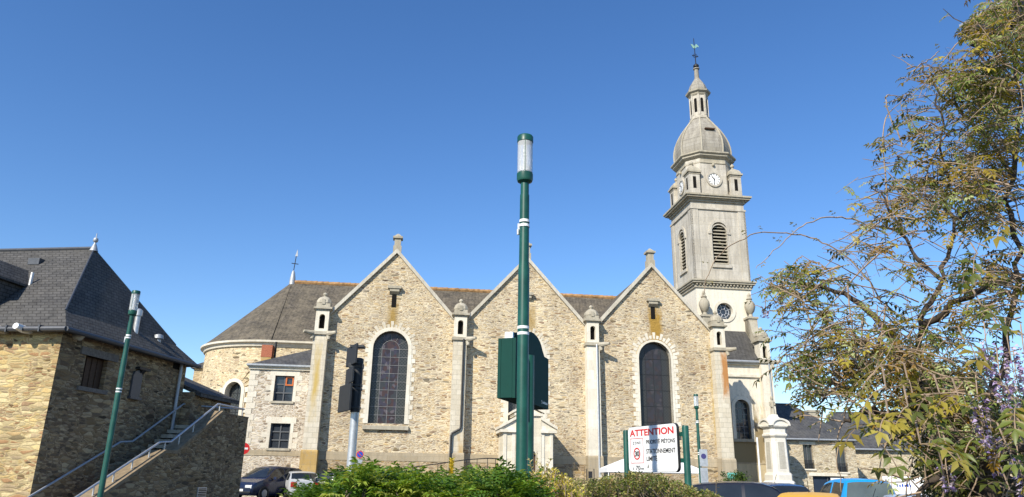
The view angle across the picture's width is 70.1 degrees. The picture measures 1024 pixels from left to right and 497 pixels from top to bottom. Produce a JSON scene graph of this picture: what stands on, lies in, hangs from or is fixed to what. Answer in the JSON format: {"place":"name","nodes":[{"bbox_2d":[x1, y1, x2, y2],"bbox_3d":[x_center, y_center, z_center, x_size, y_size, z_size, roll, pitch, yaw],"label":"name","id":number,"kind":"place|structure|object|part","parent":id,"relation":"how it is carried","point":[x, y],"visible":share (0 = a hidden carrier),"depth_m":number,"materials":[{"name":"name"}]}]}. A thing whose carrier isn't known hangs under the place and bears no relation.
{"place":"outdoors","nodes":[
{"label":"outdoors","id":0,"kind":"place"},
{"bbox_2d":[191,38,780,496],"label":"church","id":1,"kind":"structure","parent":0,"point":[649,346],"depth_m":46.13,"materials":[{"name":"stone"}]},
{"bbox_2d":[215,369,248,415],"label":"apse window","id":2,"kind":"structure","parent":1,"relation":"in","point":[237,390],"depth_m":46.50,"materials":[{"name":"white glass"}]},
{"bbox_2d":[260,417,297,450],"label":"annex window","id":3,"kind":"structure","parent":1,"relation":"in","point":[280,437],"depth_m":42.97,"materials":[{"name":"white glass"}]},
{"bbox_2d":[265,370,302,403],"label":"annex window","id":4,"kind":"structure","parent":1,"relation":"in","point":[285,383],"depth_m":43.79,"materials":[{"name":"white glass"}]},
{"bbox_2d":[360,321,417,429],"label":"stained window","id":5,"kind":"structure","parent":1,"relation":"in","point":[388,387],"depth_m":44.56,"materials":[{"name":"grey glass"}]},
{"bbox_2d":[500,328,551,422],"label":"stained window","id":6,"kind":"structure","parent":1,"relation":"in","point":[508,407],"depth_m":45.19,"materials":[{"name":"white glass"}]},
{"bbox_2d":[630,332,680,425],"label":"stained window","id":7,"kind":"structure","parent":1,"relation":"in","point":[652,379],"depth_m":46.79,"materials":[{"name":"grey glass"}]},
{"bbox_2d":[714,300,735,321],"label":"rose window","id":8,"kind":"structure","parent":1,"relation":"in","point":[725,309],"depth_m":55.48,"materials":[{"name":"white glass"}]},
{"bbox_2d":[731,396,755,441],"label":"narthex window","id":9,"kind":"structure","parent":1,"relation":"in","point":[740,417],"depth_m":50.85,"materials":[{"name":"grey glass"}]},
{"bbox_2d":[0,0,1023,422],"label":"sky","id":10,"kind":"structure","parent":0,"point":[203,145],"materials":[{"name":"blue"}]},
{"bbox_2d":[756,437,761,481],"bbox_3d":[13.495,12.148,39.755,0.280,3.618,0.280,1,-18,0],"label":"flagpole","id":11,"kind":"object","parent":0,"point":[758,459],"visible":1,"depth_m":39.89,"materials":[{"name":"white metal"}]},
{"bbox_2d":[908,440,964,492],"bbox_3d":[6.756,4.112,11.365,0.986,2.749,0.980,-4,-18,15],"label":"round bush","id":12,"kind":"object","parent":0,"point":[923,462],"visible":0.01,"depth_m":11.61,"materials":[{"name":"green plant"}]},
{"bbox_3d":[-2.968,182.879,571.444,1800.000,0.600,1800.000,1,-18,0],"label":"ground","id":13,"kind":"structure","parent":0,"visible":0},
{"bbox_2d":[97,290,140,496],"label":"street lamp","id":14,"kind":"object","parent":13,"relation":"on","point":[134,303],"visible":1,"depth_m":13.75,"materials":[{"name":"green metal"}]},
{"bbox_2d":[0,234,238,496],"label":"stone house","id":15,"kind":"structure","parent":13,"relation":"on","point":[64,318],"depth_m":21.83,"materials":[{"name":"brown stone"}]},
{"bbox_2d":[76,346,118,394],"bbox_3d":[-12.533,3.682,21.835,0.370,1.241,1.696,-1,-18,7],"label":"shuttered window","id":16,"kind":"structure","parent":15,"relation":"in","point":[90,382],"depth_m":21.83,"materials":[{"name":"brown wood"}]},
{"bbox_2d":[27,403,248,496],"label":"outside staircase","id":17,"kind":"structure","parent":13,"relation":"on","point":[202,455],"depth_m":24.11,"materials":[{"name":"stone"}]},
{"bbox_2d":[243,443,249,457],"bbox_3d":[-12.941,10.656,34.856,0.540,2.680,0.093,7,-19,-18],"label":"traffic sign","id":18,"kind":"object","parent":13,"relation":"on","point":[247,448],"visible":0.39,"depth_m":35.19,"materials":[{"name":"metal"}]},
{"bbox_2d":[239,461,301,496],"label":"parked car","id":19,"kind":"object","parent":13,"relation":"on","point":[266,481],"visible":0.64,"depth_m":37.62,"materials":[{"name":"blue paint"}]},
{"bbox_3d":[-12.279,11.792,38.205,0.207,0.572,1.144,-6,-19,20],"label":"side window","id":20,"kind":"part","parent":19,"relation":"part of","materials":[{"name":"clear glass"}]},
{"bbox_3d":[-11.884,12.090,39.213,0.197,0.520,0.924,-6,-19,20],"label":"side window","id":21,"kind":"part","parent":19,"relation":"part of","materials":[{"name":"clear glass"}]},
{"bbox_2d":[275,469,318,496],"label":"parked car","id":22,"kind":"object","parent":13,"relation":"on","point":[293,476],"visible":0.29,"depth_m":38.33,"materials":[{"name":"silver metal"}]},
{"bbox_3d":[-10.963,12.016,38.585,1.423,0.308,0.378,10,-20,-26],"label":"rear window","id":23,"kind":"part","parent":22,"relation":"part of","materials":[{"name":"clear glass"}]},
{"bbox_2d":[313,473,333,484],"bbox_3d":[-9.543,12.617,39.170,4.065,1.797,2.075,-2,-18,8],"label":"parked car","id":24,"kind":"object","parent":13,"relation":"on","point":[316,479],"visible":0.03,"depth_m":38.59,"materials":[{"name":"grey paint"}]},
{"bbox_3d":[-9.966,12.097,38.619,0.960,0.451,0.158,-2,-18,8],"label":"side window","id":25,"kind":"part","parent":24,"relation":"part of","materials":[{"name":"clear glass"}]},
{"bbox_2d":[338,343,365,470],"bbox_3d":[-1.734,2.569,7.583,0.192,3.138,0.418,10,-20,-28],"label":"traffic light","id":26,"kind":"object","parent":13,"relation":"on","point":[349,395],"visible":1,"depth_m":7.83,"materials":[{"name":"metal"}]},
{"bbox_2d":[356,451,363,463],"bbox_3d":[-7.230,10.744,34.334,0.340,2.373,0.097,4,-18,-11],"label":"traffic sign","id":27,"kind":"object","parent":13,"relation":"on","point":[359,454],"visible":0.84,"depth_m":34.58,"materials":[{"name":"metal"}]},
{"bbox_2d":[277,455,560,496],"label":"hedge","id":28,"kind":"object","parent":13,"relation":"on","point":[369,479],"visible":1,"depth_m":4.36,"materials":[{"name":"green plant"}]},
{"bbox_2d":[448,457,454,473],"bbox_3d":[-0.433,1.817,5.087,0.055,0.702,0.056,1,-18,0],"label":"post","id":29,"kind":"object","parent":28,"relation":"attached to","point":[451,460],"visible":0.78,"depth_m":5.17,"materials":[{"name":"yellow metal"}]},
{"bbox_2d":[406,458,503,472],"bbox_3d":[-3.012,12.210,38.584,5.210,2.280,0.092,4,-18,-11],"label":"ramp railing","id":30,"kind":"object","parent":13,"relation":"on","point":[466,462],"visible":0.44,"depth_m":38.98,"materials":[{"name":"black metal"}]},
{"bbox_2d":[497,332,547,476],"bbox_3d":[0.158,2.430,7.197,0.270,3.228,1.220,-5,-18,17],"label":"traffic light","id":31,"kind":"object","parent":13,"relation":"on","point":[507,377],"visible":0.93,"depth_m":7.10,"materials":[{"name":"paint"}]},
{"bbox_2d":[516,133,532,473],"bbox_3d":[0.092,1.266,6.418,0.187,4.974,0.187,1,-18,0],"label":"street lamp","id":32,"kind":"object","parent":13,"relation":"on","point":[525,162],"visible":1,"depth_m":6.62,"materials":[{"name":"green metal"}]},
{"bbox_2d":[525,453,587,496],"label":"yellow shrub","id":33,"kind":"object","parent":13,"relation":"on","point":[566,487],"visible":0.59,"depth_m":5.11,"materials":[{"name":"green plant"}]},
{"bbox_2d":[586,469,594,480],"bbox_3d":[3.893,11.819,36.137,0.404,1.758,0.040,1,-18,0],"label":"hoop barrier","id":34,"kind":"object","parent":13,"relation":"on","point":[590,475],"visible":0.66,"depth_m":36.30,"materials":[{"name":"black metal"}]},
{"bbox_2d":[572,462,720,496],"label":"hedge","id":35,"kind":"object","parent":13,"relation":"on","point":[658,485],"visible":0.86,"depth_m":6.53,"materials":[{"name":"green plant"}]},
{"bbox_2d":[600,459,698,482],"bbox_3d":[6.868,11.566,36.834,4.492,2.755,3.145,1,-18,0],"label":"gazebo","id":36,"kind":"object","parent":13,"relation":"on","point":[617,466],"visible":0.4,"depth_m":35.56,"materials":[{"name":"fabric"}]},
{"bbox_2d":[623,423,691,487],"bbox_3d":[1.743,3.367,8.751,0.098,2.432,1.323,9,-19,-24],"label":"warning sign","id":37,"kind":"object","parent":13,"relation":"on","point":[651,448],"visible":0.99,"depth_m":8.90,"materials":[{"name":"white paint"}]},
{"bbox_2d":[693,394,707,482],"bbox_3d":[6.244,6.972,23.998,0.344,4.324,0.187,-12,-22,36],"label":"street lamp","id":38,"kind":"object","parent":13,"relation":"on","point":[703,461],"visible":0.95,"depth_m":24.01,"materials":[{"name":"metal"}]},
{"bbox_2d":[717,469,729,481],"bbox_3d":[11.219,12.587,38.404,0.624,1.894,0.921,10,-20,-27],"label":"shrub","id":39,"kind":"object","parent":13,"relation":"on","point":[724,479],"visible":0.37,"depth_m":38.62,"materials":[{"name":"green plant"}]},
{"bbox_2d":[693,471,780,496],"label":"parked car","id":40,"kind":"object","parent":13,"relation":"on","point":[728,488],"visible":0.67,"depth_m":20.34,"materials":[{"name":"black paint"}]},
{"bbox_3d":[5.912,6.817,20.357,0.945,0.457,0.178,-3,-18,13],"label":"side window","id":41,"kind":"part","parent":40,"relation":"part of","materials":[{"name":"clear glass"}]},
{"bbox_3d":[6.982,6.775,20.095,1.080,0.509,0.186,-3,-18,13],"label":"side window","id":42,"kind":"part","parent":40,"relation":"part of","materials":[{"name":"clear glass"}]},
{"bbox_2d":[727,470,750,480],"bbox_3d":[11.877,12.498,38.129,1.333,1.917,1.679,1,-18,0],"label":"shrub","id":43,"kind":"object","parent":13,"relation":"on","point":[738,475],"visible":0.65,"depth_m":38.05,"materials":[{"name":"green plant"}]},
{"bbox_2d":[758,396,795,483],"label":"war memorial","id":44,"kind":"object","parent":13,"relation":"on","point":[773,426],"visible":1,"depth_m":48.34,"materials":[{"name":"stone"}]},
{"bbox_2d":[760,474,810,492],"bbox_3d":[8.865,8.693,25.077,2.035,1.797,3.965,3,-18,-6],"label":"parked car","id":45,"kind":"object","parent":13,"relation":"on","point":[784,487],"visible":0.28,"depth_m":23.83,"materials":[{"name":"blue paint"}]},
{"bbox_3d":[9.044,7.862,23.686,1.351,0.308,0.351,3,-18,-6],"label":"rear window","id":46,"kind":"part","parent":45,"relation":"part of","materials":[{"name":"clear glass"}]},
{"bbox_2d":[778,480,839,496],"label":"parked car","id":47,"kind":"object","parent":13,"relation":"on","point":[803,494],"visible":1,"depth_m":16.60,"materials":[{"name":"yellow paint"}]},
{"bbox_2d":[775,403,858,491],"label":"stone house","id":48,"kind":"structure","parent":13,"relation":"on","point":[809,461],"depth_m":51.98,"materials":[{"name":"stone"}]},
{"bbox_2d":[799,441,815,469],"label":"window","id":49,"kind":"structure","parent":48,"relation":"in","point":[807,452],"depth_m":52.01,"materials":[{"name":"grey glass"}]},
{"bbox_2d":[809,473,847,491],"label":"door","id":50,"kind":"structure","parent":48,"relation":"in","point":[819,479],"depth_m":51.54,"materials":[{"name":"wood"}]},
{"bbox_2d":[832,442,849,473],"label":"window","id":51,"kind":"structure","parent":48,"relation":"in","point":[841,462],"depth_m":52.07,"materials":[{"name":"grey glass"}]},
{"bbox_2d":[819,478,894,496],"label":"pickup truck","id":52,"kind":"object","parent":13,"relation":"on","point":[853,487],"visible":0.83,"depth_m":20.07,"materials":[{"name":"blue paint"}]},
{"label":"side window","id":53,"kind":"part","parent":52,"relation":"part of","materials":[{"name":"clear glass"}]},
{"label":"side window","id":54,"kind":"part","parent":52,"relation":"part of","materials":[{"name":"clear glass"}]},
{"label":"rear window","id":55,"kind":"part","parent":52,"relation":"part of","materials":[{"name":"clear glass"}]},
{"bbox_2d":[702,0,1023,496],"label":"wisteria","id":56,"kind":"object","parent":13,"relation":"on","point":[952,420],"visible":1,"depth_m":3.09,"materials":[{"name":"green plant"}]},
{"bbox_2d":[826,410,935,494],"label":"stone house","id":57,"kind":"structure","parent":13,"relation":"on","point":[867,451],"depth_m":54.95,"materials":[{"name":"stone"}]},
{"bbox_2d":[882,475,925,494],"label":"banner","id":58,"kind":"object","parent":13,"relation":"on","point":[901,487],"visible":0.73,"depth_m":47.67,"materials":[{"name":"fabric"}]},
{"bbox_2d":[884,483,926,496],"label":"parked car","id":59,"kind":"object","parent":13,"relation":"on","point":[890,495],"visible":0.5,"depth_m":18.51,"materials":[{"name":"silver metal"}]},
{"bbox_2d":[959,0,1023,53],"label":"tree","id":60,"kind":"object","parent":13,"relation":"on","point":[1012,16],"visible":0.26,"depth_m":4.11,"materials":[{"name":"plant"}]},
{"bbox_2d":[970,367,1023,452],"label":"garden tree","id":61,"kind":"object","parent":13,"relation":"on","point":[1011,401],"visible":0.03,"depth_m":29.39,"materials":[{"name":"purple plant"}]}
]}

